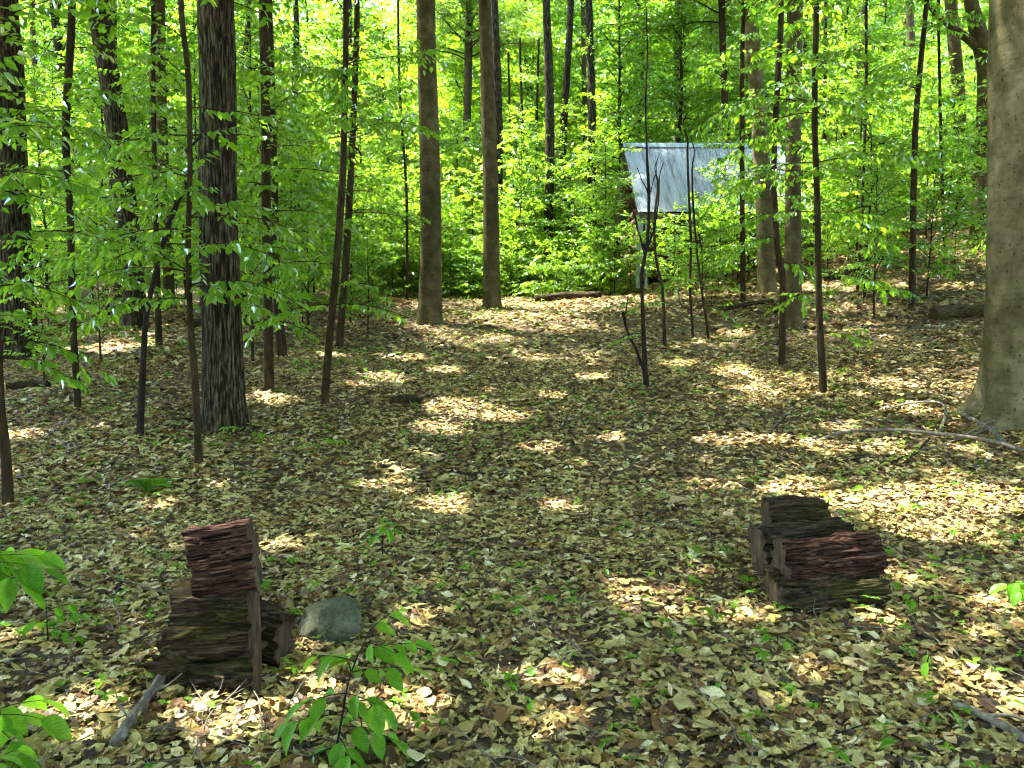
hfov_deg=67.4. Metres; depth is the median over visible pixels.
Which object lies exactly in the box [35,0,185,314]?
understorey sapling
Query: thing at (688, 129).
understorey sapling
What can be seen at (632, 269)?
bush
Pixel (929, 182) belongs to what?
understorey sapling
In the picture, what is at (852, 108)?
sapling
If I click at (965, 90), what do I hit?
understorey sapling
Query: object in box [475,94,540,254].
understorey sapling
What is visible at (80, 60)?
background tree
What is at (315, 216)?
understorey sapling
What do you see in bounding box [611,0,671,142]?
background tree
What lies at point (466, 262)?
understorey sapling
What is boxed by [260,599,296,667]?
split log
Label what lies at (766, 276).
beech tree
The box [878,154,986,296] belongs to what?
understorey sapling
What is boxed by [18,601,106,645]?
young beech
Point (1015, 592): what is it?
young beech
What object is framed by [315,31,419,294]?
understorey sapling
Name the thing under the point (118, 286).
oak tree
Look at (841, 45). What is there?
sapling
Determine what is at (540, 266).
bush
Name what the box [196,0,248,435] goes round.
oak tree
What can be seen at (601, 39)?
background tree
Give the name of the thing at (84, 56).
background tree
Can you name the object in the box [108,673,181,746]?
fallen branch
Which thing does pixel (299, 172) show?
understorey sapling
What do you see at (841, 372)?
seedling
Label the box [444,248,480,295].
bush
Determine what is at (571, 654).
seedling
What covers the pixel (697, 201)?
understorey sapling
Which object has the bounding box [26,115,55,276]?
understorey sapling
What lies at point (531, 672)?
seedling
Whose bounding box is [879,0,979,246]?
sapling
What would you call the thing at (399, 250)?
understorey sapling
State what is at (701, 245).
understorey sapling
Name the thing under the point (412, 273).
bush
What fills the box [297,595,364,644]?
rock
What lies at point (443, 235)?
understorey sapling
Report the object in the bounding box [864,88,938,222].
understorey sapling
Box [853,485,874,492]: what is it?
seedling
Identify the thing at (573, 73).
background tree
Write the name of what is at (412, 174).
understorey sapling
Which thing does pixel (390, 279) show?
bush
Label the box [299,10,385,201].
background tree
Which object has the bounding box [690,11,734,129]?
background tree
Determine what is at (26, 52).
background tree
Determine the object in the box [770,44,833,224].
understorey sapling
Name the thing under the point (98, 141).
sapling
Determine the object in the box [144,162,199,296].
understorey sapling
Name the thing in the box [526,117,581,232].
understorey sapling
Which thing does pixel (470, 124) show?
understorey sapling
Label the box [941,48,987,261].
understorey sapling
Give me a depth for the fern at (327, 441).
7.64 m
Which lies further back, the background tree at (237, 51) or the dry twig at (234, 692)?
the background tree at (237, 51)
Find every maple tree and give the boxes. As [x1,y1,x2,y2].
[155,0,244,308]
[608,0,740,142]
[784,0,803,330]
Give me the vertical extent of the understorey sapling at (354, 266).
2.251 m
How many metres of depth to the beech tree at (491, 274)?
18.64 m
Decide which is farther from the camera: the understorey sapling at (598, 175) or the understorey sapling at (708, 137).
the understorey sapling at (708, 137)
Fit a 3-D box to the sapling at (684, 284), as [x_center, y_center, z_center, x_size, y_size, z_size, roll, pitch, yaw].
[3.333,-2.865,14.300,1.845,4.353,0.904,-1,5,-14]
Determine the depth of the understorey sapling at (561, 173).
29.12 m
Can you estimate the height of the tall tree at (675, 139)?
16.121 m
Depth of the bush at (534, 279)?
22.63 m
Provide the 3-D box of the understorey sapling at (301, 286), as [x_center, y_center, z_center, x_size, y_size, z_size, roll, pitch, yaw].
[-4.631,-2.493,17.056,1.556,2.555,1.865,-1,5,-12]
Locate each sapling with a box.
[0,0,144,504]
[0,0,197,410]
[0,246,93,380]
[24,55,114,324]
[25,66,108,308]
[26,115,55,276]
[29,0,329,463]
[29,173,76,307]
[30,160,90,314]
[31,205,64,295]
[31,217,59,320]
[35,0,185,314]
[56,93,146,291]
[56,206,151,359]
[63,189,104,300]
[70,130,202,438]
[74,0,198,345]
[79,210,109,300]
[81,127,162,297]
[131,1,252,306]
[139,120,198,278]
[139,195,183,286]
[140,89,198,297]
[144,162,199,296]
[148,76,257,274]
[151,240,199,294]
[157,0,338,330]
[160,0,371,390]
[179,222,262,319]
[194,52,311,297]
[198,144,319,361]
[234,0,368,356]
[236,0,458,405]
[237,51,303,272]
[243,91,352,299]
[252,90,353,260]
[258,241,318,302]
[272,161,329,294]
[277,0,430,348]
[278,95,368,295]
[280,222,333,322]
[281,173,358,338]
[286,112,341,272]
[296,280,330,293]
[304,187,373,292]
[314,182,395,322]
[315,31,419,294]
[319,151,372,291]
[323,206,389,293]
[324,223,365,294]
[327,131,386,242]
[328,220,411,335]
[351,230,399,295]
[352,152,391,273]
[358,107,412,261]
[359,0,459,299]
[360,189,416,282]
[368,118,416,239]
[370,160,419,294]
[370,221,417,295]
[372,89,454,249]
[375,133,463,294]
[379,184,418,294]
[382,136,419,253]
[398,220,456,280]
[408,126,459,233]
[408,165,470,281]
[411,108,477,235]
[413,207,460,281]
[417,189,478,283]
[439,120,482,244]
[440,127,482,280]
[442,116,508,280]
[442,149,507,281]
[442,218,481,278]
[442,230,470,290]
[446,122,516,262]
[447,131,505,255]
[449,239,482,294]
[453,226,482,286]
[455,218,516,283]
[456,120,528,263]
[468,207,532,281]
[472,51,544,240]
[474,216,525,295]
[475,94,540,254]
[475,101,564,295]
[480,151,550,291]
[499,122,553,283]
[500,232,535,295]
[502,38,544,280]
[502,205,561,282]
[503,127,575,284]
[508,38,568,255]
[518,153,587,284]
[521,201,557,283]
[522,103,557,233]
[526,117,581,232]
[527,97,603,260]
[531,137,612,287]
[532,107,598,257]
[535,139,581,248]
[545,183,606,284]
[550,230,588,281]
[553,167,600,248]
[561,122,619,263]
[565,123,638,291]
[566,201,630,291]
[572,102,628,249]
[586,217,641,294]
[602,210,662,292]
[621,208,677,290]
[622,153,704,345]
[640,109,738,337]
[641,201,706,294]
[647,116,745,338]
[653,232,705,300]
[659,191,746,290]
[670,113,700,142]
[676,191,724,288]
[681,0,811,302]
[682,223,739,299]
[684,150,755,280]
[684,184,753,291]
[688,0,855,364]
[693,122,733,142]
[699,0,942,392]
[705,175,756,280]
[707,199,756,287]
[716,153,784,277]
[725,183,784,265]
[746,182,824,267]
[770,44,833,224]
[771,0,876,256]
[771,88,811,158]
[778,106,864,264]
[778,180,814,262]
[801,32,928,261]
[801,37,886,255]
[801,64,937,297]
[801,83,849,227]
[801,177,863,270]
[802,0,938,291]
[811,140,888,261]
[820,90,880,200]
[824,164,923,318]
[825,94,881,234]
[828,125,902,246]
[842,70,919,234]
[845,126,904,214]
[845,154,922,255]
[847,0,988,305]
[859,161,932,265]
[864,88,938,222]
[874,145,921,208]
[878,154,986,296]
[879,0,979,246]
[885,46,953,212]
[893,78,925,169]
[896,62,964,229]
[898,121,966,238]
[899,71,946,194]
[901,111,972,219]
[904,46,975,187]
[909,38,971,224]
[918,71,976,226]
[920,60,945,110]
[921,20,987,187]
[923,137,974,224]
[927,185,985,275]
[938,81,976,214]
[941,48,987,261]
[941,66,975,176]
[948,23,987,186]
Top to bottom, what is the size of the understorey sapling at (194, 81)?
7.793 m
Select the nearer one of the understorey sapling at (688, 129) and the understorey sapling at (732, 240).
the understorey sapling at (732, 240)
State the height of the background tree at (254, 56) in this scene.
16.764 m
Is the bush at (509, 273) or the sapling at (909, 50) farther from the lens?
the bush at (509, 273)
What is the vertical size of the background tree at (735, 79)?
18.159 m
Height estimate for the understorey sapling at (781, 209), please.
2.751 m
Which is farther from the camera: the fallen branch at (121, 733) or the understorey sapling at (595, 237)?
the understorey sapling at (595, 237)
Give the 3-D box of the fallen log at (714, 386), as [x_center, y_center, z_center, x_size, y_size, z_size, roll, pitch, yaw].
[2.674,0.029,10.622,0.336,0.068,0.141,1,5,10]
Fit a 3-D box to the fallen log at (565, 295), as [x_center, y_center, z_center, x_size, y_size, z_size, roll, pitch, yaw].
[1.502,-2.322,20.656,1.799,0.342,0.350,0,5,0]
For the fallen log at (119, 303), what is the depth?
19.99 m
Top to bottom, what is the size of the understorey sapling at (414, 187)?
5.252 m
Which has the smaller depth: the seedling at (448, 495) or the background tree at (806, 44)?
the seedling at (448, 495)
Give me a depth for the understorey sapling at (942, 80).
25.31 m
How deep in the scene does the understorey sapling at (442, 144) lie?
30.34 m
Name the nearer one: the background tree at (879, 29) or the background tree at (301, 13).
the background tree at (879, 29)
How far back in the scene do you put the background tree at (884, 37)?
37.18 m
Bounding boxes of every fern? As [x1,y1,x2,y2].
[118,478,175,493]
[219,426,269,439]
[297,438,348,450]
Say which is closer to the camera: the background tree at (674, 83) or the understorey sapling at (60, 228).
the understorey sapling at (60, 228)
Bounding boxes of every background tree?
[19,0,94,159]
[19,2,56,163]
[20,0,82,283]
[20,0,141,281]
[49,2,139,221]
[49,21,100,138]
[64,0,181,233]
[104,39,175,232]
[117,0,197,197]
[117,0,237,192]
[130,14,180,226]
[149,0,287,185]
[173,2,260,149]
[235,2,304,154]
[258,51,321,166]
[273,20,305,133]
[275,0,339,156]
[284,19,347,201]
[290,0,402,232]
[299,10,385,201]
[299,40,336,175]
[302,0,397,180]
[334,0,418,223]
[371,1,418,180]
[390,0,463,181]
[390,87,419,203]
[391,38,418,176]
[391,98,419,197]
[398,0,479,168]
[400,0,530,206]
[402,3,460,115]
[414,6,481,213]
[440,62,480,141]
[448,0,555,191]
[455,0,599,256]
[473,3,533,138]
[481,0,586,234]
[503,0,579,171]
[510,0,612,200]
[512,0,598,174]
[543,0,630,208]
[557,0,693,279]
[578,0,706,219]
[579,0,635,170]
[595,0,660,168]
[596,0,673,176]
[608,0,746,172]
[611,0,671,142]
[615,0,710,142]
[635,0,717,141]
[650,2,719,140]
[663,0,828,142]
[671,0,739,142]
[675,0,819,193]
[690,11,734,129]
[717,3,786,141]
[759,0,869,160]
[780,0,909,243]
[782,2,844,150]
[808,0,877,88]
[810,0,904,136]
[812,0,900,66]
[818,0,891,125]
[827,1,881,136]
[853,0,923,163]
[862,0,900,133]
[863,0,918,98]
[864,0,965,120]
[883,0,935,116]
[915,0,966,134]
[933,0,988,111]
[944,0,987,93]
[961,43,976,110]
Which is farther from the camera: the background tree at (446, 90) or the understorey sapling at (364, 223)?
the background tree at (446, 90)
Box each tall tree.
[19,0,124,287]
[49,1,80,300]
[237,0,251,297]
[239,0,298,174]
[348,0,359,225]
[491,0,502,283]
[541,0,554,292]
[558,0,573,248]
[581,0,616,185]
[585,0,595,278]
[635,0,640,122]
[674,3,679,142]
[851,0,864,138]
[905,0,915,184]
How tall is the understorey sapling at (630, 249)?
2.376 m
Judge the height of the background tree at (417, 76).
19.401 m
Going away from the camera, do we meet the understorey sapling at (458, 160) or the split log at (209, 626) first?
the split log at (209, 626)
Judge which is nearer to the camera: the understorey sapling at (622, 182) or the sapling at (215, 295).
the sapling at (215, 295)
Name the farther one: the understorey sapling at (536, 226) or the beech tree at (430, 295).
the understorey sapling at (536, 226)
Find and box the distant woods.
[19,0,988,204]
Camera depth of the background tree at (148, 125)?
43.86 m
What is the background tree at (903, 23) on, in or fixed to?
on the ground at (418, 758)
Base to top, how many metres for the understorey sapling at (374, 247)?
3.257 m
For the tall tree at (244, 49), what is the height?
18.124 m
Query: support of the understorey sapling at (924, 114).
on the ground at (418, 758)
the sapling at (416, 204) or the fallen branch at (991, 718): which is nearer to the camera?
the fallen branch at (991, 718)
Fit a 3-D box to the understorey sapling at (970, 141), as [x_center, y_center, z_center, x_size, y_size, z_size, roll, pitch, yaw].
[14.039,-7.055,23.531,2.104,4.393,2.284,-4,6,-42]
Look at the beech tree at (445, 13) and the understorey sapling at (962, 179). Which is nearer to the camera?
the understorey sapling at (962, 179)
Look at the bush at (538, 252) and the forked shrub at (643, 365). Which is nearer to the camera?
the forked shrub at (643, 365)
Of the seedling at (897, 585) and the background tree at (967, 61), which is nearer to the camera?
the seedling at (897, 585)
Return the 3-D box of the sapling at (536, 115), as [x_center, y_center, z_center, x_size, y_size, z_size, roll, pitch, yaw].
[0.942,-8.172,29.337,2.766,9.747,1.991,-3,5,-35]
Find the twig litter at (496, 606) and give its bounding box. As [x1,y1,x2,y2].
[0,290,1023,767]
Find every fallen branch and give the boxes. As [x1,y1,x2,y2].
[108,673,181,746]
[758,404,792,442]
[807,420,1023,452]
[851,418,921,429]
[887,400,946,436]
[899,437,930,467]
[901,426,998,454]
[954,701,1023,743]
[957,410,1006,442]
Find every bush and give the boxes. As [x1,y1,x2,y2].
[352,240,408,293]
[353,251,394,294]
[375,259,402,294]
[380,238,419,294]
[389,246,419,297]
[391,247,419,294]
[398,256,419,290]
[418,245,455,293]
[442,254,472,296]
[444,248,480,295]
[451,242,502,299]
[454,243,507,297]
[478,244,516,295]
[500,251,533,295]
[502,259,536,295]
[505,258,538,295]
[507,236,568,296]
[518,246,558,296]
[534,260,563,293]
[544,255,581,293]
[550,238,599,291]
[554,259,586,292]
[569,243,601,291]
[578,248,612,291]
[580,255,616,291]
[587,247,636,294]
[605,256,634,288]
[616,249,649,287]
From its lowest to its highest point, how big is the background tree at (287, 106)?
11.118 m
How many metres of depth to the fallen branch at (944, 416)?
8.83 m
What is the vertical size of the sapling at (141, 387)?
3.448 m
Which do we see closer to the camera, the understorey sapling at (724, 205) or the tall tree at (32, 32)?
the understorey sapling at (724, 205)
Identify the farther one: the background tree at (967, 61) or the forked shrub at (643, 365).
the background tree at (967, 61)
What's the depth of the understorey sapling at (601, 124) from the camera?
31.20 m
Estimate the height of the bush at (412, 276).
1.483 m
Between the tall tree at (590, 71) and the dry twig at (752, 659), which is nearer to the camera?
the dry twig at (752, 659)
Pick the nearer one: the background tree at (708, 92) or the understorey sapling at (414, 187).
the understorey sapling at (414, 187)
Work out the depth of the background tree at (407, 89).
54.16 m
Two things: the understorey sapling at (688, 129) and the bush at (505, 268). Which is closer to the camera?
the bush at (505, 268)
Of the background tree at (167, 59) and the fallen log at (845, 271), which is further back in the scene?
the background tree at (167, 59)
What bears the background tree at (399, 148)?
on the ground at (418, 758)
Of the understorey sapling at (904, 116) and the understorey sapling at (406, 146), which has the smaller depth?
the understorey sapling at (406, 146)
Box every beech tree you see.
[377,0,565,240]
[416,0,443,325]
[478,0,501,309]
[745,1,776,294]
[929,0,987,250]
[944,0,969,225]
[955,0,1023,431]
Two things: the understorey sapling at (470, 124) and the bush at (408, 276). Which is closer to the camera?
the bush at (408, 276)
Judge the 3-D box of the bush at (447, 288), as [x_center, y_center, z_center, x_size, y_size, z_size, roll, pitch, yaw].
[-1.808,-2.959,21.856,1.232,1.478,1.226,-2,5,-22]
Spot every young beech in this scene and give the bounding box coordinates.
[0,547,70,611]
[0,695,71,767]
[0,745,40,767]
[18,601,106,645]
[272,608,437,767]
[358,518,407,554]
[989,581,1023,606]
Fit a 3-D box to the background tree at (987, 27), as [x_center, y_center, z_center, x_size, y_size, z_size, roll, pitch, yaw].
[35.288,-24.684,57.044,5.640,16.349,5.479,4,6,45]
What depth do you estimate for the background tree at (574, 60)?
40.10 m
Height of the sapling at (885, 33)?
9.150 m
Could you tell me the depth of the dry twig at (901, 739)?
2.84 m
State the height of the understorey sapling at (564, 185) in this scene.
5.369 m
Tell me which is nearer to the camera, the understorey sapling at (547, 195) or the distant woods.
the understorey sapling at (547, 195)
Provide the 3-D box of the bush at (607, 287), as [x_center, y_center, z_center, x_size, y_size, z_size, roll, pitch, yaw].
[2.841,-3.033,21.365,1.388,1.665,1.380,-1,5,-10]
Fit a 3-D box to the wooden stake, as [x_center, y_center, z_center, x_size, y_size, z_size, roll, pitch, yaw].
[-1.099,1.144,3.304,0.051,0.488,0.089,1,5,18]
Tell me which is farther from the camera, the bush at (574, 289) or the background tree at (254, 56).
the background tree at (254, 56)
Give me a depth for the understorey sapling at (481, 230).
24.18 m
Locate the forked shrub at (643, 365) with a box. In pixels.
[603,7,685,386]
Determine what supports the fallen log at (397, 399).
on the ground at (418, 758)
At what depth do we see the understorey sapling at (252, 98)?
20.15 m
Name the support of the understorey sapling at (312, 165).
on the ground at (418, 758)
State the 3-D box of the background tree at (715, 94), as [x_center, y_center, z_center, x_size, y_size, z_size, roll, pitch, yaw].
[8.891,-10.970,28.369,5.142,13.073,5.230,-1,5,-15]
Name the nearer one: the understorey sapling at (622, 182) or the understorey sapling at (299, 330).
the understorey sapling at (299, 330)
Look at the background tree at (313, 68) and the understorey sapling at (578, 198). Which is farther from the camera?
the background tree at (313, 68)
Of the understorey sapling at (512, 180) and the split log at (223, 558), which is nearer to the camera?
the split log at (223, 558)
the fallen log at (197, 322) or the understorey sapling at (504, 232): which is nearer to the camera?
the fallen log at (197, 322)
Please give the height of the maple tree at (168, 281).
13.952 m
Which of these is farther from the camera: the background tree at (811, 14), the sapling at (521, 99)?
the background tree at (811, 14)
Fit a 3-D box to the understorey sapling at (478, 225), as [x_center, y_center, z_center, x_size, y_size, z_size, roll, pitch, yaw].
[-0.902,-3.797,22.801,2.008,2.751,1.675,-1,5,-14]
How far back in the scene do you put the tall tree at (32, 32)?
30.00 m
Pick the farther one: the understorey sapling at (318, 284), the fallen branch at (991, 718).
the understorey sapling at (318, 284)
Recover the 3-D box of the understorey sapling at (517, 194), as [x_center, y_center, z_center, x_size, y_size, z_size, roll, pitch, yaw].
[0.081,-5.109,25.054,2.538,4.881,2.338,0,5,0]
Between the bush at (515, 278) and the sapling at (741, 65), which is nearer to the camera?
the sapling at (741, 65)
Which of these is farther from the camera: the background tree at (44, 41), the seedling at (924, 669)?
the background tree at (44, 41)
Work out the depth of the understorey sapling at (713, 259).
17.76 m
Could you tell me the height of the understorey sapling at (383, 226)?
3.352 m
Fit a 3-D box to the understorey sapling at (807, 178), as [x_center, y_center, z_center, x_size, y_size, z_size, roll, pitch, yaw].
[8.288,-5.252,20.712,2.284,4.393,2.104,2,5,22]
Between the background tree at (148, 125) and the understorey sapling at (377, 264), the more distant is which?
the background tree at (148, 125)
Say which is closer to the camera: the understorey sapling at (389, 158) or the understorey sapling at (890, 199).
the understorey sapling at (890, 199)
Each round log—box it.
[750,543,766,577]
[760,564,891,614]
[770,530,888,591]
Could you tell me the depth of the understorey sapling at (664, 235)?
19.32 m
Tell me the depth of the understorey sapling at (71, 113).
19.49 m
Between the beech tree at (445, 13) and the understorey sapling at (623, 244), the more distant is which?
the beech tree at (445, 13)
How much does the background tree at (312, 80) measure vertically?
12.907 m
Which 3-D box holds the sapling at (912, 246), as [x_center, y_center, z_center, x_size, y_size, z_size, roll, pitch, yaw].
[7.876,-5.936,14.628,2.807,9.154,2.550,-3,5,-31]
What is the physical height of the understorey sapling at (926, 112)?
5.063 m
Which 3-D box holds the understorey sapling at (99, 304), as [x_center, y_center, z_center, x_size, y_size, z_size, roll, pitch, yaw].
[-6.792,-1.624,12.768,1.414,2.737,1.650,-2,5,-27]
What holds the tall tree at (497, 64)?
on the ground at (418, 758)
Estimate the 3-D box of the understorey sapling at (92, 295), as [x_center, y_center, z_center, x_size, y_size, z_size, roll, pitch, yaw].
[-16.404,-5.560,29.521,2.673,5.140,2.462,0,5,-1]
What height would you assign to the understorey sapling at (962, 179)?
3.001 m
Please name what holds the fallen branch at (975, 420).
on the ground at (418, 758)
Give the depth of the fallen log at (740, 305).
16.72 m
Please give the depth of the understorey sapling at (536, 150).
26.42 m
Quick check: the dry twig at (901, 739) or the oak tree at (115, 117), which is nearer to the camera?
the dry twig at (901, 739)
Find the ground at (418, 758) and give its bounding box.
[0,170,1023,767]
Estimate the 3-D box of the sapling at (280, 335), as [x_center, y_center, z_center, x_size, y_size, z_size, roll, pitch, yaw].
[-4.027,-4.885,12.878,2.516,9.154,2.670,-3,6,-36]
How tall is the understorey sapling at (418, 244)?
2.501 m
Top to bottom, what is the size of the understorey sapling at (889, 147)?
4.945 m
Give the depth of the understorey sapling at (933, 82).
34.17 m
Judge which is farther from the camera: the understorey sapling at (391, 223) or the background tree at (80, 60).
the background tree at (80, 60)
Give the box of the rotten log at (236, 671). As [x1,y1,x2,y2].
[141,621,266,694]
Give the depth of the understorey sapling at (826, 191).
20.18 m
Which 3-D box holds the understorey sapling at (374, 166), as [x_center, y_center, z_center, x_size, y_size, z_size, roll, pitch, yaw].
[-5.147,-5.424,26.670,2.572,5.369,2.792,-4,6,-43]
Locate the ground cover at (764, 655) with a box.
[0,233,1023,767]
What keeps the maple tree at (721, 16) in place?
on the ground at (418, 758)
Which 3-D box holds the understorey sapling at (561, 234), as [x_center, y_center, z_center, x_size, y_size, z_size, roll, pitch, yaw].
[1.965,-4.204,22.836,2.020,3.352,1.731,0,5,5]
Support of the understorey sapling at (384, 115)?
on the ground at (418, 758)
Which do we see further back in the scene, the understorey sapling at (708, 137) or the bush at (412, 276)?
the understorey sapling at (708, 137)
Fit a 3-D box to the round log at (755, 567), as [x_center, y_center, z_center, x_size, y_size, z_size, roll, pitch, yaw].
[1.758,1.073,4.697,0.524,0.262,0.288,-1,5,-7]
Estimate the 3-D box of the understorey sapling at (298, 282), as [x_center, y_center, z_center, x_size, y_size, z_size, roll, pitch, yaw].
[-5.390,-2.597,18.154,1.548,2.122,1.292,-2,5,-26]
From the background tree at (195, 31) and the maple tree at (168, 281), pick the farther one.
the background tree at (195, 31)
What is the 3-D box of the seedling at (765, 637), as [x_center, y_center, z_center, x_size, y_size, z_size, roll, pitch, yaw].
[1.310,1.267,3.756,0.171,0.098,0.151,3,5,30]
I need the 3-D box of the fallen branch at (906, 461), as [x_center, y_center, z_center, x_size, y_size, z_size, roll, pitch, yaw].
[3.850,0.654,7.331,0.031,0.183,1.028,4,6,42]
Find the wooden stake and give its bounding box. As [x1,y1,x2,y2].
[251,591,261,692]
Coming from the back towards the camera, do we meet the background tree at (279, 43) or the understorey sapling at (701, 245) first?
the background tree at (279, 43)
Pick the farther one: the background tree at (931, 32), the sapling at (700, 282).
the background tree at (931, 32)
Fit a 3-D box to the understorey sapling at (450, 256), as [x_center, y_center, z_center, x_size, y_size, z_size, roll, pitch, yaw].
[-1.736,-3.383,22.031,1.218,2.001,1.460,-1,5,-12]
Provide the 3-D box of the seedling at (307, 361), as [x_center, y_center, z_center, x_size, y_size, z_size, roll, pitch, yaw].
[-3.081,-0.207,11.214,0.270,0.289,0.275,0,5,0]
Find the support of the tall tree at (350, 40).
on the ground at (418, 758)
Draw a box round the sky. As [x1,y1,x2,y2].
[119,0,975,154]
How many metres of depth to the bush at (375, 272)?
22.79 m
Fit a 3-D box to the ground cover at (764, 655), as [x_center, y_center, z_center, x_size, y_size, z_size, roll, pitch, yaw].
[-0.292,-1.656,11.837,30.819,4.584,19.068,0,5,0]
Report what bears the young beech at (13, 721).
on the ground at (418, 758)
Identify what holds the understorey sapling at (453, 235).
on the ground at (418, 758)
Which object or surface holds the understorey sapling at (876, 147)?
on the ground at (418, 758)
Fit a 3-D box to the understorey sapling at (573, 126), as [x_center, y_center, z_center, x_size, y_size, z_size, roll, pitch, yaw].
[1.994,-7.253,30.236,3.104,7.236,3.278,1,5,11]
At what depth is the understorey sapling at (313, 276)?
15.15 m
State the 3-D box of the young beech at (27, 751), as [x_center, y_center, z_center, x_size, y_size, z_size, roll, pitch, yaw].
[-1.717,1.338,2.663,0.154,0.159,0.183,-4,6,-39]
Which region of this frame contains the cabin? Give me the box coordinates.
[612,143,810,287]
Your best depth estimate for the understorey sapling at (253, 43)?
15.62 m
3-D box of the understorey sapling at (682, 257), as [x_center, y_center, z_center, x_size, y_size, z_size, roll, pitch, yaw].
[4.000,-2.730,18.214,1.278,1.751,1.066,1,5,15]
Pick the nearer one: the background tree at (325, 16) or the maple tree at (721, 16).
the maple tree at (721, 16)
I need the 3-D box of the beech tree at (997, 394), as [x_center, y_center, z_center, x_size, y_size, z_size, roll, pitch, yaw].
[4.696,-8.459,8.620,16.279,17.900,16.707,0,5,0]
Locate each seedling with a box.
[291,360,309,370]
[337,714,390,733]
[435,489,457,497]
[523,662,571,677]
[569,648,602,659]
[761,634,795,651]
[837,367,857,383]
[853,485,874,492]
[878,737,923,765]
[886,576,900,590]
[903,594,918,609]
[920,654,931,679]
[924,699,963,729]
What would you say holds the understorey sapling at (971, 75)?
on the ground at (418, 758)
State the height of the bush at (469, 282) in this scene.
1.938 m
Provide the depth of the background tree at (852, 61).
38.45 m
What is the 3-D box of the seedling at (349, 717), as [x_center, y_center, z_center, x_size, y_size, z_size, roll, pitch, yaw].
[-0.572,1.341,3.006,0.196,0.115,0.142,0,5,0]
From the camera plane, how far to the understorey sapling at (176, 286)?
29.52 m
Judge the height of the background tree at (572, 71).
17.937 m
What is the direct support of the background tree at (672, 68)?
on the ground at (418, 758)
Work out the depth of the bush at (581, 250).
21.98 m
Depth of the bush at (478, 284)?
21.47 m
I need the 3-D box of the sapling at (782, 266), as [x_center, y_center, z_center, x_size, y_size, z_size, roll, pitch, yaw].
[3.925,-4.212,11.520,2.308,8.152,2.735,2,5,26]
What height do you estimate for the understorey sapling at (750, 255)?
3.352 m
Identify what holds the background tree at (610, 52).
on the ground at (418, 758)
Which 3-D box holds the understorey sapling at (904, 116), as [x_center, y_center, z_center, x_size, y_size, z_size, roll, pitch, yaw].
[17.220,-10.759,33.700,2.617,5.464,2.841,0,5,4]
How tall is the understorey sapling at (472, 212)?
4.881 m
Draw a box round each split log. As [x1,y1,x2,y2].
[165,587,257,660]
[181,518,262,597]
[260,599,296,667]
[748,517,854,572]
[759,495,830,524]
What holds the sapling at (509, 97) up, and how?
on the ground at (418, 758)
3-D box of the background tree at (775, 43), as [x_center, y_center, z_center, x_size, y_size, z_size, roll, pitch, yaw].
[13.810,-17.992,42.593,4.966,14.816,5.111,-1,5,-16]
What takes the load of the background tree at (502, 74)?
on the ground at (418, 758)
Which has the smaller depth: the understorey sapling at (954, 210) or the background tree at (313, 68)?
the understorey sapling at (954, 210)
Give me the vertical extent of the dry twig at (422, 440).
0.118 m
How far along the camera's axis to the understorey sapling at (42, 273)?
16.17 m
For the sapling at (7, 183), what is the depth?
6.10 m
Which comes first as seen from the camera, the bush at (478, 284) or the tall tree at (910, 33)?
the bush at (478, 284)
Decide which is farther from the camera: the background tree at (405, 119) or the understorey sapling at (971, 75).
the background tree at (405, 119)
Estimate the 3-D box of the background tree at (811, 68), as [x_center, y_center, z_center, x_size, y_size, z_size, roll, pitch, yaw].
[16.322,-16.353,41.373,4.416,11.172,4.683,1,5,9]
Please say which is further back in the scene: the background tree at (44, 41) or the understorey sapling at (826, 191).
the background tree at (44, 41)
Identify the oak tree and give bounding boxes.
[0,0,42,359]
[88,0,150,330]
[106,0,139,301]
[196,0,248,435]
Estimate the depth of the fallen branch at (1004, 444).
7.82 m
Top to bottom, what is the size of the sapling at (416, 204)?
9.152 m
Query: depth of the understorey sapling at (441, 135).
33.81 m
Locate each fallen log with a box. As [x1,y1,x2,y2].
[5,380,50,389]
[102,302,168,309]
[194,318,248,327]
[390,394,423,403]
[534,291,600,301]
[693,383,717,388]
[722,299,773,310]
[822,268,870,279]
[926,304,984,319]
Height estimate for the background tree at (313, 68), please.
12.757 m
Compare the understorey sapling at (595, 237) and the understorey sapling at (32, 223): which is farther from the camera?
the understorey sapling at (595, 237)
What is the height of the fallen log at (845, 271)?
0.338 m
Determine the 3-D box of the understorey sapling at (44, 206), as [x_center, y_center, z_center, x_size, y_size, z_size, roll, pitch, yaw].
[-10.361,-4.199,17.186,2.740,6.047,2.594,-2,5,-26]
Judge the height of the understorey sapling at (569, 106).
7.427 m
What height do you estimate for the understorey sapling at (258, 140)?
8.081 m
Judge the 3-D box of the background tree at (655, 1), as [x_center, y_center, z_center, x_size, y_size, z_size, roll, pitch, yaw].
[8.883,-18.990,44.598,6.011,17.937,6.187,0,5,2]
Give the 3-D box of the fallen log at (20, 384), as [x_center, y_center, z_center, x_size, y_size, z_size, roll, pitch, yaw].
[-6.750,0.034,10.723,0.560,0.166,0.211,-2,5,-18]
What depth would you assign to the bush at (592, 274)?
23.25 m
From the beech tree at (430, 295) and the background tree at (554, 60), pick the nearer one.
the beech tree at (430, 295)
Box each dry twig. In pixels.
[94,478,241,489]
[188,673,290,759]
[377,439,484,467]
[563,548,688,565]
[717,625,777,711]
[783,724,864,759]
[880,530,947,590]
[891,733,953,757]
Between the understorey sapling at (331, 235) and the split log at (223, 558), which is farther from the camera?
the understorey sapling at (331, 235)

